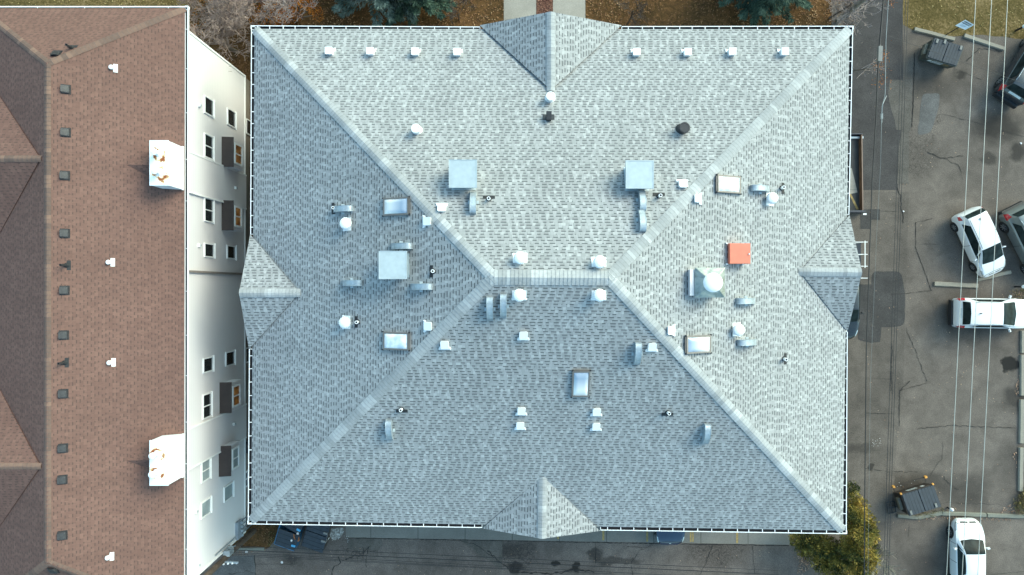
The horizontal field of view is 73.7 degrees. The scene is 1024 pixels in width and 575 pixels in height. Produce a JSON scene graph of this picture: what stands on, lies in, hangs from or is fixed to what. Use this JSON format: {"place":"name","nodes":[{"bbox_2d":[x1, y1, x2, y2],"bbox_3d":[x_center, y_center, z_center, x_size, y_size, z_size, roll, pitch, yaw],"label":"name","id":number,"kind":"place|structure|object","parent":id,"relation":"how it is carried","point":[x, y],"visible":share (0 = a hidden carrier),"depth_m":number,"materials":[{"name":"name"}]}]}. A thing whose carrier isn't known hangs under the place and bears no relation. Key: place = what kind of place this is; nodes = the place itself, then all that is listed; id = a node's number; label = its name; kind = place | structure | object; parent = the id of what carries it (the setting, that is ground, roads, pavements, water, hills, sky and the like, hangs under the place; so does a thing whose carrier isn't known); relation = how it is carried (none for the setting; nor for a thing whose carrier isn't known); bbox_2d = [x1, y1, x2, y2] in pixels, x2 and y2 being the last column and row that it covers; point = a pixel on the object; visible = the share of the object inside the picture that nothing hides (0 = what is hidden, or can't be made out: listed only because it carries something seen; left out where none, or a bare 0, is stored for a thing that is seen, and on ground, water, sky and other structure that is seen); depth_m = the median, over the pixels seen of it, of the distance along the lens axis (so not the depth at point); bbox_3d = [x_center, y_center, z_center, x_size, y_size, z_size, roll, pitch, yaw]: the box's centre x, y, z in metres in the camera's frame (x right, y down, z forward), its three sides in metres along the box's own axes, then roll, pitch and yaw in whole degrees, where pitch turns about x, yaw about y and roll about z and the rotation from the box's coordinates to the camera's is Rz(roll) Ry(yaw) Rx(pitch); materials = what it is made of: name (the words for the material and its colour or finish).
{"place":"outdoors","nodes":[
{"label":"outdoors","id":0,"kind":"place"},
{"bbox_2d":[200,525,801,574],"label":"alley","id":1,"kind":"structure","parent":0,"point":[723,558],"depth_m":41.99,"materials":[{"name":"asphalt"}]},
{"bbox_2d":[212,556,254,574],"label":"asphalt patch","id":2,"kind":"object","parent":1,"relation":"on","point":[246,563],"visible":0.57,"depth_m":41.98,"materials":[{"name":"asphalt"}]},
{"bbox_2d":[237,547,264,550],"bbox_3d":[-16.078,16.064,41.938,1.714,0.100,0.213,0,90,0],"label":"kerb piece","id":3,"kind":"object","parent":1,"relation":"on","point":[252,548],"visible":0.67,"depth_m":41.89,"materials":[{"name":"concrete"}]},
{"bbox_2d":[274,525,304,550],"bbox_3d":[-13.276,14.603,41.305,1.522,1.390,2.386,16,90,0],"label":"dumpster","id":4,"kind":"object","parent":1,"relation":"on","point":[284,535],"visible":0.57,"depth_m":40.82,"materials":[{"name":"blue paint"}]},
{"bbox_2d":[301,525,331,552],"bbox_3d":[-11.714,14.709,41.350,1.410,1.300,2.360,16,90,0],"label":"dumpster","id":5,"kind":"object","parent":1,"relation":"on","point":[315,536],"visible":0.65,"depth_m":40.81,"materials":[{"name":"blue paint"}]},
{"bbox_2d":[330,528,343,539],"bbox_3d":[-10.778,15.142,41.980,0.854,0.001,0.772,0,90,0],"label":"powder spill","id":6,"kind":"object","parent":1,"relation":"on","point":[335,532],"visible":0.94,"depth_m":41.98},
{"bbox_2d":[347,538,382,549],"bbox_3d":[-9.038,15.777,41.984,2.206,0.001,0.793,0,90,0],"label":"asphalt patch","id":7,"kind":"object","parent":1,"relation":"on","point":[364,543],"visible":1,"depth_m":41.98,"materials":[{"name":"asphalt"}]},
{"bbox_2d":[461,540,501,568],"bbox_3d":[-1.536,15.860,41.984,3.258,0.001,1.515,35,90,0],"label":"asphalt patch","id":8,"kind":"object","parent":1,"relation":"on","point":[494,548],"visible":1,"depth_m":41.98,"materials":[{"name":"asphalt"}]},
{"bbox_2d":[320,47,1013,574],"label":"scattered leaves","id":9,"kind":"object","parent":1,"relation":"on","point":[866,383],"visible":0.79,"depth_m":41.95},
{"bbox_2d":[189,0,831,548],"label":"ground","id":10,"kind":"structure","parent":0,"point":[659,10],"depth_m":42.00,"materials":[{"name":"brown plant"}]},
{"bbox_2d":[0,6,251,574],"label":"apartment building","id":11,"kind":"structure","parent":10,"relation":"on","point":[125,133],"depth_m":32.11,"materials":[{"name":"brown"}]},
{"bbox_2d":[201,458,211,482],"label":"window","id":12,"kind":"structure","parent":11,"relation":"in","point":[206,467],"depth_m":35.81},
{"bbox_2d":[200,495,212,519],"bbox_3d":[-16.000,11.535,35.754,0.120,1.176,0.929,0,90,0],"label":"window","id":13,"kind":"structure","parent":11,"relation":"in","point":[206,507],"depth_m":35.81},
{"bbox_2d":[202,391,212,419],"bbox_3d":[-16.000,6.208,35.884,0.120,1.063,1.383,0,90,0],"label":"window","id":14,"kind":"structure","parent":11,"relation":"in","point":[207,399],"depth_m":35.94,"materials":[{"name":"white glass"}]},
{"bbox_2d":[202,355,214,373],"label":"window","id":15,"kind":"structure","parent":11,"relation":"in","point":[208,364],"depth_m":36.05,"materials":[{"name":"white glass"}]},
{"bbox_2d":[204,95,214,118],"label":"window","id":16,"kind":"structure","parent":11,"relation":"in","point":[209,104],"depth_m":36.17,"materials":[{"name":"white glass"}]},
{"bbox_2d":[204,133,214,160],"bbox_3d":[-16.000,-7.434,36.090,0.120,1.098,1.347,0,90,0],"label":"window","id":17,"kind":"structure","parent":11,"relation":"in","point":[209,141],"depth_m":36.17,"materials":[{"name":"white glass"}]},
{"bbox_2d":[204,197,214,223],"bbox_3d":[-16.000,-4.079,36.090,0.120,1.098,1.347,0,90,0],"label":"window","id":18,"kind":"structure","parent":11,"relation":"in","point":[209,204],"depth_m":36.17,"materials":[{"name":"white glass"}]},
{"bbox_2d":[204,243,215,258],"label":"window","id":19,"kind":"structure","parent":11,"relation":"in","point":[209,249],"depth_m":36.26,"materials":[{"name":"white glass"}]},
{"bbox_2d":[223,480,234,502],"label":"window","id":20,"kind":"structure","parent":11,"relation":"in","point":[229,490],"depth_m":38.62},
{"bbox_2d":[219,440,239,476],"bbox_3d":[-15.765,9.527,38.213,0.671,1.705,1.672,0,90,0],"label":"bay window","id":21,"kind":"structure","parent":11,"relation":"in","point":[229,457],"depth_m":37.48,"materials":[{"name":"white"}]},
{"bbox_2d":[225,349,235,366],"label":"window","id":22,"kind":"structure","parent":11,"relation":"in","point":[230,357],"depth_m":38.87,"materials":[{"name":"white glass"}]},
{"bbox_2d":[220,379,240,412],"bbox_3d":[-15.765,6.060,38.354,0.671,1.777,1.697,0,90,0],"label":"bay window","id":23,"kind":"structure","parent":11,"relation":"in","point":[230,391],"depth_m":37.54,"materials":[{"name":"white"}]},
{"bbox_2d":[226,245,236,259],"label":"window","id":24,"kind":"structure","parent":11,"relation":"in","point":[231,251],"depth_m":39.01,"materials":[{"name":"white glass"}]},
{"bbox_2d":[227,107,236,129],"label":"window","id":25,"kind":"structure","parent":11,"relation":"in","point":[231,115],"depth_m":39.03,"materials":[{"name":"white glass"}]},
{"bbox_2d":[222,200,242,231],"bbox_3d":[-15.765,-3.994,38.575,0.671,1.691,1.663,0,90,0],"label":"bay window","id":26,"kind":"structure","parent":11,"relation":"in","point":[232,212],"depth_m":37.82,"materials":[{"name":"white"}]},
{"bbox_2d":[222,137,243,170],"bbox_3d":[-15.765,-7.512,38.635,0.671,1.811,1.663,0,90,0],"label":"bay window","id":27,"kind":"structure","parent":11,"relation":"in","point":[232,150],"depth_m":37.85,"materials":[{"name":"white"}]},
{"bbox_2d":[246,118,250,135],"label":"window","id":28,"kind":"structure","parent":11,"relation":"in","point":[248,123],"depth_m":41.68,"materials":[{"name":"white glass"}]},
{"bbox_2d":[192,0,217,34],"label":"autumn shrub","id":29,"kind":"object","parent":10,"relation":"on","point":[204,1],"visible":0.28,"depth_m":41.28,"materials":[{"name":"brown plant"}]},
{"bbox_2d":[203,528,256,574],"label":"utility pole","id":30,"kind":"object","parent":10,"relation":"on","point":[225,557],"visible":0.98,"depth_m":37.72,"materials":[{"name":"brown wood"}]},
{"bbox_2d":[231,555,531,570],"bbox_3d":[-7.321,15.148,37.550,16.884,0.717,0.020,2,90,0],"label":"power cable","id":31,"kind":"object","parent":30,"relation":"attached to","point":[374,562],"visible":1,"depth_m":37.56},
{"bbox_2d":[239,554,604,573],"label":"power cable","id":32,"kind":"object","parent":30,"relation":"attached to","point":[427,564],"visible":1,"depth_m":37.38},
{"bbox_2d":[232,552,658,574],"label":"power cable","id":33,"kind":"object","parent":30,"relation":"attached to","point":[442,563],"visible":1,"depth_m":37.42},
{"bbox_2d":[228,549,777,574],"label":"power cable","id":34,"kind":"object","parent":30,"relation":"attached to","point":[508,562],"visible":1,"depth_m":37.32,"materials":[{"name":"rubber"}]},
{"bbox_2d":[228,545,777,570],"bbox_3d":[-0.602,14.777,37.300,30.086,0.621,0.024,2,90,0],"label":"power cable","id":35,"kind":"object","parent":30,"relation":"attached to","point":[495,557],"visible":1,"depth_m":37.30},
{"bbox_2d":[189,0,275,71],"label":"bare tree","id":36,"kind":"object","parent":10,"relation":"on","point":[234,19],"visible":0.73,"depth_m":38.00,"materials":[{"name":"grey plant"}]},
{"bbox_2d":[176,0,289,32],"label":"bare tree","id":37,"kind":"object","parent":10,"relation":"on","point":[192,4],"visible":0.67,"depth_m":38.16,"materials":[{"name":"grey plant"}]},
{"bbox_2d":[249,0,280,24],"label":"autumn shrub","id":38,"kind":"object","parent":10,"relation":"on","point":[266,20],"visible":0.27,"depth_m":40.99,"materials":[{"name":"brown plant"}]},
{"bbox_2d":[258,0,317,25],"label":"bare tree","id":39,"kind":"object","parent":10,"relation":"on","point":[285,2],"visible":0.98,"depth_m":38.55,"materials":[{"name":"grey plant"}]},
{"bbox_2d":[262,0,323,25],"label":"autumn shrub","id":40,"kind":"object","parent":10,"relation":"on","point":[294,18],"visible":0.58,"depth_m":40.63,"materials":[{"name":"brown plant"}]},
{"bbox_2d":[331,0,419,25],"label":"spruce tree","id":41,"kind":"object","parent":10,"relation":"on","point":[380,5],"visible":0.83,"depth_m":40.66,"materials":[{"name":"green plant"}]},
{"bbox_2d":[385,0,456,25],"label":"spruce tree","id":42,"kind":"object","parent":10,"relation":"on","point":[429,6],"visible":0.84,"depth_m":40.63,"materials":[{"name":"green plant"}]},
{"bbox_2d":[446,0,477,23],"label":"bare tree","id":43,"kind":"object","parent":10,"relation":"on","point":[455,12],"visible":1,"depth_m":40.80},
{"bbox_2d":[504,0,535,20],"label":"entry walk","id":44,"kind":"structure","parent":10,"relation":"on","point":[513,9],"depth_m":41.99,"materials":[{"name":"concrete"}]},
{"bbox_2d":[189,0,854,74],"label":"fallen leaves","id":45,"kind":"object","parent":10,"relation":"on","point":[825,12],"visible":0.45,"depth_m":41.96,"materials":[{"name":"plant"}]},
{"bbox_2d":[536,0,552,13],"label":"leaf bed","id":46,"kind":"object","parent":10,"relation":"on","point":[538,8],"depth_m":41.99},
{"bbox_2d":[239,11,861,538],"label":"apartment building","id":47,"kind":"structure","parent":10,"relation":"on","point":[547,275],"depth_m":31.49,"materials":[{"name":"grey"}]},
{"bbox_2d":[553,0,584,17],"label":"entry walk","id":48,"kind":"structure","parent":10,"relation":"on","point":[576,8],"depth_m":41.99,"materials":[{"name":"concrete"}]},
{"bbox_2d":[613,0,649,25],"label":"bare tree","id":49,"kind":"object","parent":10,"relation":"on","point":[641,6],"visible":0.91,"depth_m":40.57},
{"bbox_2d":[718,0,813,25],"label":"spruce tree","id":50,"kind":"object","parent":10,"relation":"on","point":[757,8],"visible":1,"depth_m":40.36,"materials":[{"name":"green plant"}]},
{"bbox_2d":[826,0,879,33],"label":"bare tree","id":51,"kind":"object","parent":10,"relation":"on","point":[843,9],"visible":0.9,"depth_m":40.34,"materials":[{"name":"grey plant"}]},
{"bbox_2d":[0,0,1022,33],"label":"lawn","id":52,"kind":"structure","parent":0,"point":[84,3],"depth_m":41.99,"materials":[{"name":"plant"}]},
{"bbox_2d":[346,525,789,544],"bbox_3d":[3.364,12.915,41.984,27.493,0.001,5.821,0,90,0],"label":"concrete apron","id":53,"kind":"object","parent":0,"point":[488,534],"visible":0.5,"depth_m":41.98,"materials":[{"name":"concrete"}]},
{"bbox_2d":[653,531,684,544],"bbox_3d":[9.567,13.300,41.270,2.229,1.460,4.600,0,90,0],"label":"parked car","id":54,"kind":"object","parent":53,"relation":"on","point":[669,538],"visible":0.23,"depth_m":41.12,"materials":[{"name":"blue paint"}]},
{"bbox_2d":[824,192,908,574],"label":"alley road","id":55,"kind":"structure","parent":0,"point":[885,229],"depth_m":41.99,"materials":[{"name":"asphalt"}]},
{"bbox_2d":[825,536,880,574],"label":"juniper tree","id":56,"kind":"object","parent":55,"relation":"on","point":[853,563],"visible":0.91,"depth_m":38.81,"materials":[{"name":"green plant"}]},
{"bbox_2d":[848,283,863,338],"bbox_3d":[20.058,0.834,41.270,2.229,1.460,4.600,1,90,0],"label":"parked car","id":57,"kind":"object","parent":55,"relation":"on","point":[853,325],"visible":0.27,"depth_m":40.91,"materials":[{"name":"black paint"}]},
{"bbox_2d":[835,480,880,551],"bbox_3d":[19.373,13.147,39.583,2.519,4.899,4.178,-28,90,0],"label":"juniper tree","id":58,"kind":"object","parent":55,"relation":"on","point":[855,528],"visible":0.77,"depth_m":38.40,"materials":[{"name":"green plant"}]},
{"bbox_2d":[856,241,867,278],"bbox_3d":[20.867,-1.677,41.520,1.148,0.960,2.269,0,90,0],"label":"stair railing","id":59,"kind":"object","parent":55,"relation":"on","point":[858,245],"visible":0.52,"depth_m":41.95,"materials":[{"name":"metal"}]},
{"bbox_2d":[858,284,881,342],"bbox_3d":[22.000,1.600,41.980,1.460,0.001,3.604,0,90,0],"label":"asphalt patch","id":60,"kind":"object","parent":55,"relation":"on","point":[875,336],"visible":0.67,"depth_m":41.98,"materials":[{"name":"asphalt"}]},
{"bbox_2d":[860,209,879,228],"bbox_3d":[22.022,-4.215,41.980,1.231,0.001,1.222,0,90,0],"label":"asphalt patch","id":61,"kind":"object","parent":55,"relation":"on","point":[865,221],"visible":0.88,"depth_m":41.98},
{"bbox_2d":[856,542,904,574],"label":"dead shrub","id":62,"kind":"object","parent":55,"relation":"on","point":[884,566],"visible":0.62,"depth_m":39.00,"materials":[{"name":"grey plant"}]},
{"bbox_2d":[871,271,904,326],"bbox_3d":[23.142,0.720,41.984,2.081,0.001,3.450,0,90,0],"label":"asphalt patch","id":63,"kind":"object","parent":55,"relation":"on","point":[884,289],"visible":1,"depth_m":41.98,"materials":[{"name":"asphalt"}]},
{"bbox_2d":[885,501,896,513],"bbox_3d":[23.294,13.464,41.880,0.614,0.050,0.777,-14,90,0],"label":"tube stand","id":64,"kind":"object","parent":55,"relation":"on","point":[894,506],"visible":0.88,"depth_m":41.85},
{"bbox_2d":[844,0,902,189],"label":"alley head","id":65,"kind":"object","parent":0,"point":[863,113],"visible":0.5,"depth_m":41.99},
{"bbox_2d":[849,133,865,212],"bbox_3d":[20.851,-6.991,41.750,1.382,0.500,4.828,0,90,0],"label":"stairwell enclosure","id":66,"kind":"object","parent":65,"relation":"on","point":[856,182],"visible":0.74,"depth_m":41.97,"materials":[{"name":"metal"}]},
{"bbox_2d":[852,40,891,89],"bbox_3d":[21.502,-13.001,40.674,2.092,2.683,2.590,0,90,0],"label":"young tree","id":67,"kind":"object","parent":65,"relation":"on","point":[874,69],"visible":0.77,"depth_m":40.52,"materials":[{"name":"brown plant"}]},
{"bbox_2d":[855,0,897,17],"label":"young tree","id":68,"kind":"object","parent":65,"relation":"on","point":[878,5],"visible":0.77,"depth_m":40.73,"materials":[{"name":"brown plant"}]},
{"bbox_2d":[793,0,1023,574],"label":"parking lot","id":69,"kind":"structure","parent":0,"point":[938,190],"depth_m":42.00,"materials":[{"name":"asphalt"}]},
{"bbox_2d":[228,48,1023,574],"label":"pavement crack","id":70,"kind":"object","parent":69,"relation":"on","point":[682,544],"visible":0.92,"depth_m":41.98,"materials":[{"name":"asphalt"}]},
{"bbox_2d":[788,533,845,574],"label":"juniper tree","id":71,"kind":"object","parent":69,"relation":"on","point":[817,547],"visible":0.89,"depth_m":39.84,"materials":[{"name":"green plant"}]},
{"bbox_2d":[836,0,866,23],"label":"utility pole","id":72,"kind":"object","parent":69,"relation":"on","point":[857,4],"visible":0.52,"depth_m":39.98,"materials":[{"name":"grey wood"}]},
{"bbox_2d":[864,0,884,574],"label":"power cable","id":73,"kind":"object","parent":72,"relation":"attached to","point":[869,262],"visible":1,"depth_m":36.77,"materials":[{"name":"rubber"}]},
{"bbox_2d":[877,45,882,63],"bbox_3d":[19.828,-12.586,36.800,0.220,0.160,1.000,2,90,0],"label":"cable closure","id":74,"kind":"object","parent":73,"relation":"attached to","point":[879,53],"visible":1,"depth_m":36.72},
{"bbox_2d":[868,0,888,539],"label":"power cable","id":75,"kind":"object","parent":72,"relation":"attached to","point":[878,202],"visible":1,"depth_m":36.70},
{"bbox_2d":[883,0,902,574],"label":"power cable","id":76,"kind":"object","parent":72,"relation":"attached to","point":[893,284],"visible":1,"depth_m":36.99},
{"bbox_2d":[886,0,905,573],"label":"power cable","id":77,"kind":"object","parent":72,"relation":"attached to","point":[895,291],"visible":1,"depth_m":36.99,"materials":[{"name":"rubber"}]},
{"bbox_2d":[888,9,907,574],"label":"power cable","id":78,"kind":"object","parent":72,"relation":"attached to","point":[898,287],"visible":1,"depth_m":36.99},
{"bbox_2d":[946,0,975,574],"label":"power cable","id":79,"kind":"object","parent":72,"relation":"attached to","point":[961,286],"visible":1,"depth_m":30.49,"materials":[{"name":"metal"}]},
{"bbox_2d":[962,0,991,574],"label":"power cable","id":80,"kind":"object","parent":72,"relation":"attached to","point":[976,289],"visible":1,"depth_m":30.49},
{"bbox_2d":[977,0,1007,574],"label":"power cable","id":81,"kind":"object","parent":72,"relation":"attached to","point":[992,285],"visible":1,"depth_m":30.49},
{"bbox_2d":[888,79,912,130],"bbox_3d":[23.890,-11.239,41.984,1.513,0.001,3.175,0,90,0],"label":"asphalt patch","id":82,"kind":"object","parent":69,"relation":"on","point":[895,86],"visible":1,"depth_m":41.98,"materials":[{"name":"asphalt"}]},
{"bbox_2d":[897,128,908,183],"bbox_3d":[24.056,-8.089,41.980,0.736,0.001,3.427,0,90,0],"label":"asphalt patch","id":83,"kind":"object","parent":69,"relation":"on","point":[904,178],"visible":1,"depth_m":41.98,"materials":[{"name":"asphalt"}]},
{"bbox_2d":[897,513,917,518],"bbox_3d":[24.293,14.074,41.928,1.216,0.120,0.244,6,90,0],"label":"kerb piece","id":84,"kind":"object","parent":69,"relation":"on","point":[907,516],"visible":0.93,"depth_m":41.87,"materials":[{"name":"concrete"}]},
{"bbox_2d":[797,292,1023,572],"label":"pale leaves","id":85,"kind":"object","parent":69,"relation":"on","point":[947,510],"visible":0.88,"depth_m":41.96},
{"bbox_2d":[892,475,940,515],"bbox_3d":[24.434,12.565,41.351,2.360,1.299,1.650,-17,90,0],"label":"dumpster","id":86,"kind":"object","parent":69,"relation":"on","point":[916,499],"visible":1,"depth_m":40.85,"materials":[{"name":"grey metal"}]},
{"bbox_2d":[918,93,938,134],"bbox_3d":[25.624,-10.672,41.988,1.103,0.001,2.680,8,90,0],"label":"asphalt patch","id":87,"kind":"object","parent":69,"relation":"on","point":[928,110],"visible":1,"depth_m":41.99,"materials":[{"name":"asphalt"}]},
{"bbox_2d":[917,511,941,519],"bbox_3d":[25.647,13.998,41.928,1.500,0.120,0.264,-11,90,0],"label":"kerb piece","id":88,"kind":"object","parent":69,"relation":"on","point":[928,515],"visible":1,"depth_m":41.87,"materials":[{"name":"concrete"}]},
{"bbox_2d":[914,27,954,40],"bbox_3d":[25.944,-15.562,41.923,2.524,0.130,0.275,14,90,0],"label":"wheel stop","id":89,"kind":"object","parent":69,"relation":"on","point":[933,34],"visible":0.99,"depth_m":41.86,"materials":[{"name":"concrete"}]},
{"bbox_2d":[918,38,963,68],"bbox_3d":[25.924,-14.100,41.348,2.207,1.305,1.275,17,90,0],"label":"dumpster","id":90,"kind":"object","parent":69,"relation":"on","point":[945,47],"visible":0.98,"depth_m":40.85,"materials":[{"name":"grey metal"}]},
{"bbox_2d":[934,281,978,287],"bbox_3d":[27.267,-0.166,41.923,2.674,0.130,0.302,3,90,0],"label":"wheel stop","id":91,"kind":"object","parent":69,"relation":"on","point":[955,284],"visible":0.99,"depth_m":41.86,"materials":[{"name":"concrete"}]},
{"bbox_2d":[942,511,986,516],"bbox_3d":[27.758,13.929,41.928,2.698,0.120,0.263,2,90,0],"label":"kerb piece","id":92,"kind":"object","parent":69,"relation":"on","point":[968,514],"visible":0.97,"depth_m":41.87,"materials":[{"name":"concrete"}]},
{"bbox_2d":[946,518,989,574],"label":"parked car","id":93,"kind":"object","parent":69,"relation":"on","point":[970,540],"visible":0.95,"depth_m":40.99,"materials":[{"name":"white paint"}]},
{"bbox_2d":[950,206,1005,277],"bbox_3d":[28.360,-2.720,41.191,2.129,1.619,4.200,-25,90,0],"label":"parked car","id":94,"kind":"object","parent":69,"relation":"on","point":[984,246],"visible":0.94,"depth_m":40.83,"materials":[{"name":"white paint"}]},
{"bbox_2d":[963,34,1004,50],"bbox_3d":[28.993,-15.070,41.923,2.574,0.130,0.293,18,90,0],"label":"wheel stop","id":95,"kind":"object","parent":69,"relation":"on","point":[984,42],"visible":0.95,"depth_m":41.86,"materials":[{"name":"concrete"}]},
{"bbox_2d":[948,295,1023,331],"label":"parked car","id":96,"kind":"object","parent":69,"relation":"on","point":[1008,312],"visible":0.97,"depth_m":40.66,"materials":[{"name":"white paint"}]},
{"bbox_2d":[978,270,1010,280],"bbox_3d":[29.610,-0.719,41.923,2.072,0.130,0.249,-13,90,0],"label":"wheel stop","id":97,"kind":"object","parent":69,"relation":"on","point":[1003,273],"visible":0.79,"depth_m":41.86,"materials":[{"name":"concrete"}]},
{"bbox_2d":[986,513,1023,517],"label":"kerb piece","id":98,"kind":"object","parent":69,"relation":"on","point":[999,515],"visible":1,"depth_m":41.87,"materials":[{"name":"concrete"}]},
{"bbox_2d":[992,39,1023,108],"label":"parked car","id":99,"kind":"object","parent":69,"relation":"on","point":[1013,93],"visible":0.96,"depth_m":40.97,"materials":[{"name":"black paint"}]},
{"bbox_2d":[997,201,1023,273],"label":"parked car","id":100,"kind":"object","parent":69,"relation":"on","point":[1011,217],"visible":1,"depth_m":41.09,"materials":[{"name":"grey paint"}]},
{"bbox_2d":[1013,488,1023,514],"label":"grass tuft","id":101,"kind":"object","parent":69,"relation":"on","point":[1022,506],"visible":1,"depth_m":41.82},
{"bbox_2d":[1017,447,1023,490],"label":"wheel stop","id":102,"kind":"object","parent":69,"relation":"on","point":[1020,467],"visible":1,"depth_m":41.86,"materials":[{"name":"concrete"}]},
{"bbox_2d":[1018,399,1023,442],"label":"wheel stop","id":103,"kind":"object","parent":69,"relation":"on","point":[1021,423],"visible":1,"depth_m":41.86,"materials":[{"name":"concrete"}]},
{"bbox_2d":[1019,355,1023,395],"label":"wheel stop","id":104,"kind":"object","parent":69,"relation":"on","point":[1021,376],"visible":1,"depth_m":41.86,"materials":[{"name":"concrete"}]},
{"bbox_2d":[1020,331,1023,352],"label":"wheel stop","id":105,"kind":"object","parent":69,"relation":"on","point":[1021,341],"visible":1,"depth_m":41.87,"materials":[{"name":"concrete"}]},
{"bbox_2d":[884,34,1021,82],"bbox_3d":[25.716,-12.223,37.800,11.786,2.017,0.020,14,90,0],"label":"power cable","id":106,"kind":"object","parent":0,"point":[952,58],"visible":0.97,"depth_m":37.54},
{"bbox_2d":[903,0,1023,38],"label":"grass verge","id":107,"kind":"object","parent":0,"point":[931,11],"depth_m":41.99,"materials":[{"name":"plant"}]},
{"bbox_2d":[946,20,973,34],"bbox_3d":[26.372,-15.283,40.805,0.796,2.390,0.510,-29,90,0],"label":"parking sign","id":108,"kind":"object","parent":107,"relation":"on","point":[965,24],"visible":0.99,"depth_m":39.78,"materials":[{"name":"blue metal"}]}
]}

